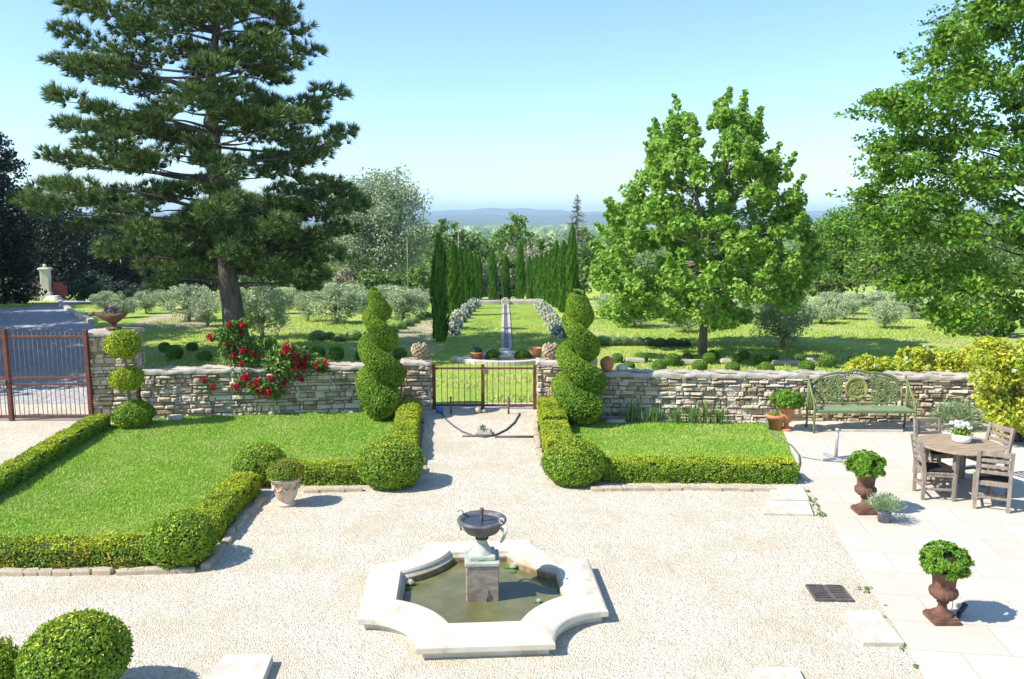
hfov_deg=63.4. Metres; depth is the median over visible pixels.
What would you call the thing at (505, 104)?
sky
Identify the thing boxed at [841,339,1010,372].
golden shrub
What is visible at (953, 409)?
herb clump
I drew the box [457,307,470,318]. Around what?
white rose shrub
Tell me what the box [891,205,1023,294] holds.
broadleaf tree
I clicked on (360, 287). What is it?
olive tree
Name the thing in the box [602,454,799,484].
box hedge
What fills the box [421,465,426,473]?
edging stone
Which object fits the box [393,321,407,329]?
lavender mound
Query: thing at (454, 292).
cypress
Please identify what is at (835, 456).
parasol base
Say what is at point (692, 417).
daylily clump
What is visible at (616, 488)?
edging stone
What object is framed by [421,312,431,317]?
lavender mound
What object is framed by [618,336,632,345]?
lavender mound
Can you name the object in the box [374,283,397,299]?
olive tree
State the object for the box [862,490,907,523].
herb pot
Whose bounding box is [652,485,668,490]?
edging stone
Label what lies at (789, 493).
stone slab
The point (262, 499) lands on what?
edging stone
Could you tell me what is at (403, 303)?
olive tree
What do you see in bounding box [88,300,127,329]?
iron planter
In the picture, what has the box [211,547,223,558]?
edging stone
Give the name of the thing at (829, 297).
olive tree
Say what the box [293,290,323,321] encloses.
olive tree
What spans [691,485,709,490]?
edging stone
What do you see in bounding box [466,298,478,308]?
white rose shrub
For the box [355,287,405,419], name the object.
spiral topiary
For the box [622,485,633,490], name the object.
edging stone
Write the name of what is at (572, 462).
box ball
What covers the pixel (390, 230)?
silver poplar
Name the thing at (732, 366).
box ball
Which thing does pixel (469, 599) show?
fountain
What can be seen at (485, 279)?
broadleaf tree
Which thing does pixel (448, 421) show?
gate track
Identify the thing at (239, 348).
rose bush
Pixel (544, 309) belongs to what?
white rose shrub
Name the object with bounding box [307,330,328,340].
lavender mound
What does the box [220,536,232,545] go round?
edging stone
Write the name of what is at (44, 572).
edging stone
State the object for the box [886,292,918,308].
olive tree
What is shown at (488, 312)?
avenue lawn
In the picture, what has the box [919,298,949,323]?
olive tree
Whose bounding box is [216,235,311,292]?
broadleaf tree
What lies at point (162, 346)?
box ball
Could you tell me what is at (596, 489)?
edging stone
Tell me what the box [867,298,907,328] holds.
olive tree
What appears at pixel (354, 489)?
edging stone
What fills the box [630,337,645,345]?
lavender mound
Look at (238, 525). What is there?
edging stone
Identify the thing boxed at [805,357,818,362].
kerb stone
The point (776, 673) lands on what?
stone slab
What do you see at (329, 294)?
olive tree
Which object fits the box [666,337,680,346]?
lavender mound
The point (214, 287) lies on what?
evergreen tree
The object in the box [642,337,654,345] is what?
lavender mound
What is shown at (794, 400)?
potted plants
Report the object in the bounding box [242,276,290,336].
olive tree
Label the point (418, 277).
shrub
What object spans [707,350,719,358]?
box ball
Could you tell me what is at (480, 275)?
cypress
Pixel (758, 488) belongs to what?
edging stone
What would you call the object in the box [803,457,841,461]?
ground cable
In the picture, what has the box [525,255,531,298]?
cypress
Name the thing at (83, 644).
potted box ball
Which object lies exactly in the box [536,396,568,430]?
box hedge
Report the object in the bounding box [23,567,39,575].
edging stone
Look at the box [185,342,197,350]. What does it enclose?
box ball
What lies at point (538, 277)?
cypress
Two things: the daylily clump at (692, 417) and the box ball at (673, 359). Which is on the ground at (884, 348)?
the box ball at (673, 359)
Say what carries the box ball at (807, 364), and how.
on the ground at (884, 348)
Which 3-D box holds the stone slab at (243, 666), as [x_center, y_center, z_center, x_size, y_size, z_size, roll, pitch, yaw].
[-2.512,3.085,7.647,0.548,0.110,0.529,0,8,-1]
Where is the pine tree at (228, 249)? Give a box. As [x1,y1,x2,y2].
[2,0,373,341]
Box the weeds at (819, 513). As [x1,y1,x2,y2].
[805,489,918,668]
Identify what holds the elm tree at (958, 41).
on the ground at (884, 348)
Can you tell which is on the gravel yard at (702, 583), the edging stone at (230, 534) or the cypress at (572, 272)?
the edging stone at (230, 534)
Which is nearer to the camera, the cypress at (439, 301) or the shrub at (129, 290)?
the cypress at (439, 301)
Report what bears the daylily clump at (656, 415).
on the lawn at (654, 432)
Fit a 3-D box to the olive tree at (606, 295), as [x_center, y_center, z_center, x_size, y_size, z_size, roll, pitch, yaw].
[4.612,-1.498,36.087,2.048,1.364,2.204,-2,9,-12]
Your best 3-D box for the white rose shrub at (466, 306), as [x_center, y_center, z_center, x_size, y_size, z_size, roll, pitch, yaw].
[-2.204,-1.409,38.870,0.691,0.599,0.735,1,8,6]
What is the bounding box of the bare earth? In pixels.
[124,314,215,328]
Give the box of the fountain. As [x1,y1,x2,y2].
[357,507,607,657]
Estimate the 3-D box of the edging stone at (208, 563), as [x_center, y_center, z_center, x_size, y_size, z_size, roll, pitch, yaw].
[-3.702,2.726,10.137,0.111,0.079,0.285,2,6,0]
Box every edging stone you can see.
[0,567,25,576]
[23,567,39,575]
[37,568,53,575]
[52,569,69,575]
[68,568,91,575]
[92,567,114,574]
[116,568,128,575]
[126,566,144,574]
[144,566,169,574]
[169,566,195,573]
[200,556,216,569]
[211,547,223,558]
[215,543,226,549]
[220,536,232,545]
[223,532,233,537]
[226,527,235,533]
[232,522,243,530]
[236,513,250,520]
[243,508,256,515]
[251,502,261,509]
[253,496,267,503]
[304,488,318,492]
[318,487,333,492]
[334,486,344,492]
[344,486,362,491]
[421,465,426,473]
[590,485,602,491]
[601,485,609,490]
[609,485,622,491]
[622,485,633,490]
[633,485,653,490]
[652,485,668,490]
[667,485,681,490]
[682,484,691,489]
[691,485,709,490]
[709,484,721,490]
[720,485,739,490]
[739,486,751,490]
[748,485,768,491]
[766,485,776,490]
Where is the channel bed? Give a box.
[504,305,508,347]
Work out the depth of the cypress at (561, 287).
39.81 m
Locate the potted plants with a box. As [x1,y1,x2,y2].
[769,388,805,431]
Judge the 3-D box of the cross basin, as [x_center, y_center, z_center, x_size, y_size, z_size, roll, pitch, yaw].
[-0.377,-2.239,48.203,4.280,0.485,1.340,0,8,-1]
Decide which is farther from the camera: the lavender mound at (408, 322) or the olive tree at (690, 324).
the lavender mound at (408, 322)
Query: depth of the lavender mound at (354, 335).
28.86 m
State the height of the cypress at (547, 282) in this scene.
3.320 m
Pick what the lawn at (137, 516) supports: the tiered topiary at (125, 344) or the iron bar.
the tiered topiary at (125, 344)
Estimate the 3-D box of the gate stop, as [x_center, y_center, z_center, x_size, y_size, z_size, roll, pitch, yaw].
[-1.320,1.419,17.922,0.063,0.389,0.054,0,8,-1]
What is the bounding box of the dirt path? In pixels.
[397,318,432,342]
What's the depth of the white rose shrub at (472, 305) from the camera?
40.71 m
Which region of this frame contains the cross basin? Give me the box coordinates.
[469,297,541,304]
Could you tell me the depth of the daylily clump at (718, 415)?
17.01 m
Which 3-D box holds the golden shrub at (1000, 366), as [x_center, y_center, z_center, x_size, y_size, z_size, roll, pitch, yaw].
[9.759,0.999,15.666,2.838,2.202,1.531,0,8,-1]
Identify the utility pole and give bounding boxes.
[406,240,408,288]
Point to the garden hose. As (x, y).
(784, 441)
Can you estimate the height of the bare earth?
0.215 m
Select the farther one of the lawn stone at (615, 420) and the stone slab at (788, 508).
the lawn stone at (615, 420)
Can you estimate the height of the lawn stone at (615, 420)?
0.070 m
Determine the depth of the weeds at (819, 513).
11.80 m
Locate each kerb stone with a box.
[85,317,95,322]
[624,357,645,362]
[680,359,701,364]
[719,358,731,363]
[770,360,800,364]
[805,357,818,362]
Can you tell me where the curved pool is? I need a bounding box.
[452,348,538,365]
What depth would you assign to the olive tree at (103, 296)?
40.62 m
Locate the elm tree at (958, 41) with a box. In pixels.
[825,0,1023,336]
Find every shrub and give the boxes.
[62,269,112,301]
[99,280,144,299]
[140,282,162,297]
[305,266,336,286]
[332,267,361,291]
[356,267,398,292]
[389,264,430,296]
[448,314,462,328]
[448,321,460,335]
[450,309,467,322]
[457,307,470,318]
[460,303,471,314]
[464,301,475,311]
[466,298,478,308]
[474,298,481,306]
[534,299,545,309]
[536,302,550,312]
[539,305,552,316]
[542,308,557,320]
[544,312,560,325]
[547,318,561,331]
[549,323,566,337]
[802,268,856,296]
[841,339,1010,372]
[965,335,1023,441]
[970,311,1023,336]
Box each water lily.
[405,579,418,588]
[504,561,517,572]
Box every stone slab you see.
[205,654,272,678]
[749,667,803,678]
[764,500,812,515]
[768,486,809,500]
[841,425,902,431]
[845,610,903,646]
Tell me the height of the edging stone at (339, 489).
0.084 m
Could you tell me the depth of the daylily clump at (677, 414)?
17.03 m
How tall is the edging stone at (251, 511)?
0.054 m
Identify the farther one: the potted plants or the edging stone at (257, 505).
the potted plants
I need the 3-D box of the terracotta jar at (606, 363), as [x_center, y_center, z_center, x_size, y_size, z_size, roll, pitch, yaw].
[2.000,0.502,17.438,0.300,0.292,0.300,0,8,-1]
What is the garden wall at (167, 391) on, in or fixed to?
on the gravel yard at (702, 583)
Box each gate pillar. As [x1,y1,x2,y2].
[88,327,144,414]
[400,356,431,409]
[536,357,566,409]
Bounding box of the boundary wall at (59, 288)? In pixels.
[52,282,67,296]
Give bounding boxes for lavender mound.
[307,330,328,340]
[326,332,333,339]
[331,333,346,341]
[345,329,361,340]
[388,323,398,331]
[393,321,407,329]
[400,318,415,326]
[408,316,419,323]
[416,314,426,320]
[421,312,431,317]
[597,335,608,345]
[606,335,621,345]
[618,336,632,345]
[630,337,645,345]
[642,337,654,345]
[652,337,667,346]
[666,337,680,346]
[679,338,691,346]
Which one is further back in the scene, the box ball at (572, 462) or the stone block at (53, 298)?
the stone block at (53, 298)
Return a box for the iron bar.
[462,435,493,436]
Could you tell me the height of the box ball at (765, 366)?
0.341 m
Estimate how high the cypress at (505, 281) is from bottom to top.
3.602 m
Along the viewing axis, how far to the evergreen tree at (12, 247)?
49.22 m
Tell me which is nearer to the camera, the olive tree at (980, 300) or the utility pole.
the olive tree at (980, 300)
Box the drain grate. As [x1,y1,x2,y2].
[805,584,853,601]
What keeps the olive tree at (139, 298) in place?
on the ground at (884, 348)
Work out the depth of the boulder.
17.45 m
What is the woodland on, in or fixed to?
on the ground at (884, 348)
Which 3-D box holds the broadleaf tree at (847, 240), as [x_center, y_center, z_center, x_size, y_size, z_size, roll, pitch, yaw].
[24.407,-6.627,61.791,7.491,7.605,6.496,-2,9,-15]
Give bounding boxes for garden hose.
[765,418,800,469]
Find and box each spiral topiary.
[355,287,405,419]
[551,288,607,424]
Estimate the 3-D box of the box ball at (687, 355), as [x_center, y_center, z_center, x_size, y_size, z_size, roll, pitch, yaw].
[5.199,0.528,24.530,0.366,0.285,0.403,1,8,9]
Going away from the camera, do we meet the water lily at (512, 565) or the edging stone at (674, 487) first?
the water lily at (512, 565)
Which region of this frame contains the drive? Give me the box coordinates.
[0,300,133,403]
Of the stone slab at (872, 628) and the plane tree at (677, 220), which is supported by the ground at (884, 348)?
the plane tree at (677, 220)
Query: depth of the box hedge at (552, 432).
15.10 m
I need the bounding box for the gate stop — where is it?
[450,396,451,413]
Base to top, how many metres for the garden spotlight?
0.510 m
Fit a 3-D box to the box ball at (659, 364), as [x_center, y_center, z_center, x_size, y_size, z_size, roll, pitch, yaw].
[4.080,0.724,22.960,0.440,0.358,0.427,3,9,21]
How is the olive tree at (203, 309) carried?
on the ground at (884, 348)
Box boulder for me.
[616,364,627,370]
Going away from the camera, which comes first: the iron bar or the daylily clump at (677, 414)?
the iron bar
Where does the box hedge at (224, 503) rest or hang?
on the lawn at (137, 516)
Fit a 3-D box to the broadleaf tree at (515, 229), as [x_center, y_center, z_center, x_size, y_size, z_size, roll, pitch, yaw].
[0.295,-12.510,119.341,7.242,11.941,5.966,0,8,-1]
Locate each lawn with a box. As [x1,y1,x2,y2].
[0,412,393,539]
[438,300,564,361]
[568,420,801,478]
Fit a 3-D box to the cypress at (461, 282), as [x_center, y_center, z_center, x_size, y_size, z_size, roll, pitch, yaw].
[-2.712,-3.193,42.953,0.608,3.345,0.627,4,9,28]
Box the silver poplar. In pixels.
[317,163,439,287]
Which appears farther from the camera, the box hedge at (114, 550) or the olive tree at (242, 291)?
the olive tree at (242, 291)
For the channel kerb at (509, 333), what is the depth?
31.76 m
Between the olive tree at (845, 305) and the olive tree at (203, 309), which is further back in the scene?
the olive tree at (845, 305)
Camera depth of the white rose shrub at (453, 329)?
30.20 m
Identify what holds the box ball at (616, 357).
on the ground at (884, 348)
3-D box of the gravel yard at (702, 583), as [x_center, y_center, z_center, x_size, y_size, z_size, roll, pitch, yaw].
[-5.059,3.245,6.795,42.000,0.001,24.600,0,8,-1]
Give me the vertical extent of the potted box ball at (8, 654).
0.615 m
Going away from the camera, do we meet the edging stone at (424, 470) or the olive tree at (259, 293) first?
the edging stone at (424, 470)
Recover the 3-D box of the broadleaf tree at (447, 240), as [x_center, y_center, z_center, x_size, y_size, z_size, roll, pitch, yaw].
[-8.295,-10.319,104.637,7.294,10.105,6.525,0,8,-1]
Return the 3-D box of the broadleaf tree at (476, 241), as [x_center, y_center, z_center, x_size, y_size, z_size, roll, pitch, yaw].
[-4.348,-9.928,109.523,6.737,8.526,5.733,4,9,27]
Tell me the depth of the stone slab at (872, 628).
8.44 m
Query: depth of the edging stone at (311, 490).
12.78 m
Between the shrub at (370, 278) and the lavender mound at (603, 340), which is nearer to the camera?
the lavender mound at (603, 340)
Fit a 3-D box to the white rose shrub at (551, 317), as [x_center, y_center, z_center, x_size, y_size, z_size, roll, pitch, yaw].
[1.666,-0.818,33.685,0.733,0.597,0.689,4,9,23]
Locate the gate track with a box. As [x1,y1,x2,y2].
[441,412,519,437]
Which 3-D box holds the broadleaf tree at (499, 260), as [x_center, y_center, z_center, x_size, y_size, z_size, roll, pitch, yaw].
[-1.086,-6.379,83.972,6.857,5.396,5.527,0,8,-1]
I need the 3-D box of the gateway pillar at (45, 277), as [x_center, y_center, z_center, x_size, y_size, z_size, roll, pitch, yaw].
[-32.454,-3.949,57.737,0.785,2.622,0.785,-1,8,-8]
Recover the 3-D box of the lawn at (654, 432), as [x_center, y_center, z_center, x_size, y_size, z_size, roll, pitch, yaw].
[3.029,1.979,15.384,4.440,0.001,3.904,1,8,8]
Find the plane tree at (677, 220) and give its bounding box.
[583,85,827,353]
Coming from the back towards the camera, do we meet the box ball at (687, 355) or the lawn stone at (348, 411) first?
the box ball at (687, 355)
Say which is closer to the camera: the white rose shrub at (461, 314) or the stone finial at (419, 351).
the stone finial at (419, 351)
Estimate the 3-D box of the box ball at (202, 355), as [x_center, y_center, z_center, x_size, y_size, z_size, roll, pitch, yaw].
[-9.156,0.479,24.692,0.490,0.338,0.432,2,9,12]
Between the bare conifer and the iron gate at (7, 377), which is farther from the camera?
the bare conifer
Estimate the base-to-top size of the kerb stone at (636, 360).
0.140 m
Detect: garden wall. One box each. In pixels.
[140,362,401,417]
[567,367,983,422]
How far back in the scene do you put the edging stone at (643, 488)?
12.88 m
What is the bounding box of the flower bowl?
[949,420,972,443]
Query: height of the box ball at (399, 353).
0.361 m
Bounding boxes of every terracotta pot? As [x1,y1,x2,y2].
[470,346,482,359]
[766,409,784,430]
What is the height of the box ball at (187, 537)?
0.654 m
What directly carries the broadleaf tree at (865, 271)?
on the ground at (884, 348)
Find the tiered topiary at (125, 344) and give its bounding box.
[102,329,156,428]
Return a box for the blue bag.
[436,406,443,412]
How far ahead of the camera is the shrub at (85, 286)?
49.44 m
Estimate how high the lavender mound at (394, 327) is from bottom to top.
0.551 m
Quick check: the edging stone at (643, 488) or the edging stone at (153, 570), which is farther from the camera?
the edging stone at (643, 488)
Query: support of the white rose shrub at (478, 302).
on the ground at (884, 348)
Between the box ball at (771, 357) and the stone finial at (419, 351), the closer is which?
the stone finial at (419, 351)
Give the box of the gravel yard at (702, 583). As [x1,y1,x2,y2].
[0,403,987,678]
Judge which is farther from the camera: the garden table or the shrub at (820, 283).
the shrub at (820, 283)
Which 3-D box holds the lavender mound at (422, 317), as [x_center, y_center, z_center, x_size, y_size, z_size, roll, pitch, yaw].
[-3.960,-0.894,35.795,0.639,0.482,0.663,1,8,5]
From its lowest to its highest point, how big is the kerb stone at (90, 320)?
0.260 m
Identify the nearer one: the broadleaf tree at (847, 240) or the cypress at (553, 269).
the cypress at (553, 269)
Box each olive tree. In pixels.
[89,290,117,310]
[105,290,139,315]
[130,291,160,313]
[153,287,177,309]
[160,284,210,321]
[187,286,220,325]
[217,287,249,303]
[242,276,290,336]
[249,286,277,304]
[264,287,298,311]
[283,285,307,309]
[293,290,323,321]
[304,281,363,323]
[314,282,340,307]
[334,280,368,304]
[355,289,368,314]
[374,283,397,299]
[385,285,426,319]
[412,288,429,313]
[593,292,614,308]
[623,306,652,327]
[670,306,698,331]
[727,299,763,312]
[749,301,817,347]
[788,293,811,308]
[802,296,844,323]
[808,291,843,308]
[830,294,862,319]
[841,291,870,313]
[858,290,887,308]
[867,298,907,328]
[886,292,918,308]
[897,298,926,318]
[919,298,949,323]
[959,295,994,303]
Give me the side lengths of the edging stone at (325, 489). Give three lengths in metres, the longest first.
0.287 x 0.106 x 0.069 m
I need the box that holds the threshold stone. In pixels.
[475,407,486,412]
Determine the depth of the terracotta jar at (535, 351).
24.70 m
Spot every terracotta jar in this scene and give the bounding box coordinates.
[529,347,541,356]
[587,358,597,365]
[600,356,613,370]
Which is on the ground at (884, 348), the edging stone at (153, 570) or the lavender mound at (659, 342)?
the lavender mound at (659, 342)
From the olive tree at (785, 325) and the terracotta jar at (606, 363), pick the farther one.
the olive tree at (785, 325)
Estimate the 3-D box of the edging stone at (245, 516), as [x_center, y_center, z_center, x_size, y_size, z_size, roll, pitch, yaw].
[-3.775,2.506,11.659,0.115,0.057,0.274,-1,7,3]
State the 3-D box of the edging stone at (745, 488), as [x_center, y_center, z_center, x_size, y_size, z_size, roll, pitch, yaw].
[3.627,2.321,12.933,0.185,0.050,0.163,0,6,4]
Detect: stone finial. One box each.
[411,342,428,359]
[542,342,557,359]
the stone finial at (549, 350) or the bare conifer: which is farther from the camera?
the bare conifer
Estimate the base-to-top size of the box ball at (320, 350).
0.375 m
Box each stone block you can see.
[43,295,63,300]
[475,424,491,434]
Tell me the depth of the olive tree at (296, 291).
42.12 m
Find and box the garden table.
[917,434,1005,498]
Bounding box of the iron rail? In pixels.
[495,435,533,437]
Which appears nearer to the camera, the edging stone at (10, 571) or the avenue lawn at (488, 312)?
the edging stone at (10, 571)
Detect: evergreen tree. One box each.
[0,131,47,303]
[5,192,131,300]
[72,218,169,299]
[147,231,218,298]
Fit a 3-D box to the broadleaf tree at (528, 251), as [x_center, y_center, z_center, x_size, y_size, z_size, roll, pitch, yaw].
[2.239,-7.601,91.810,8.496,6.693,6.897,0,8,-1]
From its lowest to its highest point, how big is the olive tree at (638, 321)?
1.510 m
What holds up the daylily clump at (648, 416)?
on the lawn at (654, 432)
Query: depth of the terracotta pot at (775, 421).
16.45 m
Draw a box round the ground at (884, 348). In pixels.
[0,225,1023,402]
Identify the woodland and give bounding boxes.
[0,220,1023,285]
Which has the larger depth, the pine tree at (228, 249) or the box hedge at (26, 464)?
the pine tree at (228, 249)
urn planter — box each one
[843,449,886,514]
[918,539,975,625]
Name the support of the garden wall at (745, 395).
on the gravel yard at (702, 583)
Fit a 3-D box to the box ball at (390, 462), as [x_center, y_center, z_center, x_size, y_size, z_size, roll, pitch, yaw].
[-1.924,1.927,13.163,1.103,0.805,1.072,0,8,-1]
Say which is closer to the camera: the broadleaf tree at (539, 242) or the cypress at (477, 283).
the cypress at (477, 283)
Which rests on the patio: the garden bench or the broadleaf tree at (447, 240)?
the garden bench
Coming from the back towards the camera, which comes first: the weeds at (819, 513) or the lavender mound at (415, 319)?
the lavender mound at (415, 319)
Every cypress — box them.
[429,232,449,341]
[446,240,461,314]
[457,246,464,304]
[463,251,470,302]
[468,251,475,298]
[473,254,479,298]
[477,254,482,298]
[487,249,497,298]
[500,254,510,298]
[515,241,525,298]
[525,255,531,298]
[529,256,534,298]
[532,254,538,298]
[536,252,543,298]
[540,250,547,300]
[545,248,552,303]
[550,239,559,307]
[556,239,566,312]
[564,224,579,309]
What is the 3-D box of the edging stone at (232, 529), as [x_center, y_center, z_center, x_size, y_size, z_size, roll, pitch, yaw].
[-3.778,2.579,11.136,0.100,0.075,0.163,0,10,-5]
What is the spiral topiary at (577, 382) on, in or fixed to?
on the lawn at (654, 432)
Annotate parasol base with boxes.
[821,428,849,462]
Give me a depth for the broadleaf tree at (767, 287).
83.15 m
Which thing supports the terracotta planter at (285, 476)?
on the gravel yard at (702, 583)
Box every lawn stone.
[342,410,353,413]
[605,418,625,422]
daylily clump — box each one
[613,395,643,422]
[639,402,655,422]
[651,405,667,421]
[662,404,687,423]
[682,403,705,423]
[695,399,721,423]
[707,404,731,423]
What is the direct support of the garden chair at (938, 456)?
on the patio
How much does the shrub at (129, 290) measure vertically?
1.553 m
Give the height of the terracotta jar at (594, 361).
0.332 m
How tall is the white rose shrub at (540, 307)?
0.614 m
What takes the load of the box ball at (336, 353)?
on the ground at (884, 348)
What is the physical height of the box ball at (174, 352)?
0.453 m
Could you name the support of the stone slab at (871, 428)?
on the patio
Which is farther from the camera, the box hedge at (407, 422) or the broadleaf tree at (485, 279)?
the broadleaf tree at (485, 279)
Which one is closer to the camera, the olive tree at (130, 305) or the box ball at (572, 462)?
the box ball at (572, 462)
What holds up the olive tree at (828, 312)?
on the ground at (884, 348)
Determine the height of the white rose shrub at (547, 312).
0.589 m
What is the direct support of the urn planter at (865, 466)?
on the patio
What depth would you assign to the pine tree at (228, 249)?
23.79 m
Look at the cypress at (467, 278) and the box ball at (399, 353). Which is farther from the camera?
the cypress at (467, 278)
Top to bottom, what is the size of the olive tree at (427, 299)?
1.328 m
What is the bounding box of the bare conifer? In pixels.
[559,195,593,259]
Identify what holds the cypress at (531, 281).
on the ground at (884, 348)
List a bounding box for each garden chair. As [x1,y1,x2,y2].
[910,434,956,501]
[912,418,952,479]
[962,422,1015,486]
[971,449,1015,513]
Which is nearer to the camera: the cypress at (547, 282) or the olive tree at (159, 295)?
the olive tree at (159, 295)
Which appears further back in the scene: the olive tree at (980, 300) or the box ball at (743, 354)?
the olive tree at (980, 300)
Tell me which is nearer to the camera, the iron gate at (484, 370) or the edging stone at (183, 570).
the edging stone at (183, 570)
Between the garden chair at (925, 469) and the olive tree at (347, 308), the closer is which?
the garden chair at (925, 469)
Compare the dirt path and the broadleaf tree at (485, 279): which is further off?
the broadleaf tree at (485, 279)
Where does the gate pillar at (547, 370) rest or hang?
on the gravel yard at (702, 583)
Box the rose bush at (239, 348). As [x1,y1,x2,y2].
[197,317,328,399]
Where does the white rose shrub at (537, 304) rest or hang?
on the ground at (884, 348)
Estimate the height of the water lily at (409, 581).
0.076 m
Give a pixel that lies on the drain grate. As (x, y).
(828, 592)
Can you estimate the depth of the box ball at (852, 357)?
23.81 m
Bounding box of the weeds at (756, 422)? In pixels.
[626,419,783,424]
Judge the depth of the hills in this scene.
5390.07 m
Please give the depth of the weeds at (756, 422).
17.14 m
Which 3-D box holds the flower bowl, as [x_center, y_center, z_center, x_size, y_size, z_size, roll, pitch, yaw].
[6.983,1.426,12.881,0.334,0.342,0.320,0,8,-1]
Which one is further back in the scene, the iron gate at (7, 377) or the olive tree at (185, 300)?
the olive tree at (185, 300)
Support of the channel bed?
on the avenue lawn at (488, 312)
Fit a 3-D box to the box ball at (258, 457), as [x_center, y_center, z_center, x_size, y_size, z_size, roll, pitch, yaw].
[-4.031,1.983,13.260,0.868,0.661,0.870,0,8,-1]
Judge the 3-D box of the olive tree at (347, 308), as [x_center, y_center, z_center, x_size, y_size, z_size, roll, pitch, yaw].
[-7.349,-1.522,34.423,2.460,1.827,2.243,0,8,-3]
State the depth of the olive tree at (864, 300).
39.05 m
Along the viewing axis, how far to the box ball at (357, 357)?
24.74 m
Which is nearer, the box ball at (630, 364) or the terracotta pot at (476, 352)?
the box ball at (630, 364)
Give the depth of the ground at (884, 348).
28.71 m
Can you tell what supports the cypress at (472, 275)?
on the ground at (884, 348)
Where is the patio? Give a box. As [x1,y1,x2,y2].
[783,414,1023,678]
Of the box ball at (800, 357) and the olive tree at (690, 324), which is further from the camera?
the olive tree at (690, 324)
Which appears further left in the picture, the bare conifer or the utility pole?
the utility pole
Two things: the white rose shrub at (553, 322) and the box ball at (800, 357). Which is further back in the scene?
the white rose shrub at (553, 322)
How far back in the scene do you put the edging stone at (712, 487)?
12.88 m
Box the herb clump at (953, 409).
[925,396,989,429]
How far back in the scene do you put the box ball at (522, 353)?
24.53 m
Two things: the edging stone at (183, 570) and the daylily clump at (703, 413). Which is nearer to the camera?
the edging stone at (183, 570)
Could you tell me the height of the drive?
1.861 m
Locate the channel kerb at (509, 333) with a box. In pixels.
[501,304,511,348]
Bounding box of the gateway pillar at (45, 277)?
[37,264,52,300]
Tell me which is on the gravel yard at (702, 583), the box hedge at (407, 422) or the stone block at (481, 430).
the stone block at (481, 430)
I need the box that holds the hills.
[32,208,1019,225]
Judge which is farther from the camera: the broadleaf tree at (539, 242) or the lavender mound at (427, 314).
the broadleaf tree at (539, 242)
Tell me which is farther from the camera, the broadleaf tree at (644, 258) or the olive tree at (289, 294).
the broadleaf tree at (644, 258)
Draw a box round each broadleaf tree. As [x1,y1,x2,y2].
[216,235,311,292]
[421,218,471,295]
[466,232,507,261]
[476,250,526,299]
[482,262,513,298]
[489,211,534,290]
[502,241,549,295]
[530,238,553,253]
[575,226,607,293]
[632,255,673,295]
[721,263,779,291]
[783,201,904,295]
[839,229,919,291]
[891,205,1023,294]
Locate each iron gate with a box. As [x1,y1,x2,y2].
[0,328,93,420]
[432,362,536,408]
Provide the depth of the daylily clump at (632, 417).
17.16 m
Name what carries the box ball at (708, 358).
on the ground at (884, 348)
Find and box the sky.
[0,0,1023,213]
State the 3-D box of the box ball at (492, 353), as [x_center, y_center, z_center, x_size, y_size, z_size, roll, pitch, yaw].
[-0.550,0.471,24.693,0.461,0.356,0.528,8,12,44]
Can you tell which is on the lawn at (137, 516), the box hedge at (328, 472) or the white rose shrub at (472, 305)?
the box hedge at (328, 472)
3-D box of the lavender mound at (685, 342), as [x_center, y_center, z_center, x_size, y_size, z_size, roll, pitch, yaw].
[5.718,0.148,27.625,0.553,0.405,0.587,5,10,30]
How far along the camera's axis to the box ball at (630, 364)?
23.16 m
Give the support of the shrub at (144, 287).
on the ground at (884, 348)
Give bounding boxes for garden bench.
[804,369,917,433]
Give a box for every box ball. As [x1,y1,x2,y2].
[0,635,20,678]
[12,608,134,678]
[139,507,220,569]
[158,342,169,351]
[165,345,183,358]
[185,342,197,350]
[196,350,212,360]
[231,442,286,486]
[310,346,325,356]
[328,346,343,359]
[355,351,360,359]
[356,435,424,490]
[392,347,406,358]
[485,349,500,357]
[514,349,530,357]
[540,437,607,486]
[611,353,622,362]
[624,361,634,368]
[635,352,647,361]
[651,359,666,369]
[664,353,680,365]
[682,353,693,358]
[691,360,707,369]
[702,352,716,363]
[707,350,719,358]
[725,362,739,370]
[729,355,741,363]
[738,350,749,359]
[753,354,767,364]
[757,362,774,369]
[768,354,778,360]
[792,354,804,360]
[798,360,814,370]
[818,354,836,367]
[847,355,858,361]
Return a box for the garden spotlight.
[948,602,968,617]
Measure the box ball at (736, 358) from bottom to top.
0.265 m
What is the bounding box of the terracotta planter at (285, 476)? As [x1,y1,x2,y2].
[265,457,303,506]
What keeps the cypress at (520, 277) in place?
on the ground at (884, 348)
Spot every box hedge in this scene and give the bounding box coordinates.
[0,412,110,494]
[0,531,152,568]
[193,471,262,541]
[295,458,364,485]
[390,398,422,446]
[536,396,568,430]
[540,419,574,458]
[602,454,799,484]
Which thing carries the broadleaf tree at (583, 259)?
on the ground at (884, 348)
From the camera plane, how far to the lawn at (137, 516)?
13.68 m
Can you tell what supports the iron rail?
on the gravel yard at (702, 583)
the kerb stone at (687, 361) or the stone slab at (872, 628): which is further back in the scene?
the kerb stone at (687, 361)
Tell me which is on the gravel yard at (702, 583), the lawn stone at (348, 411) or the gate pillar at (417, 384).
the gate pillar at (417, 384)

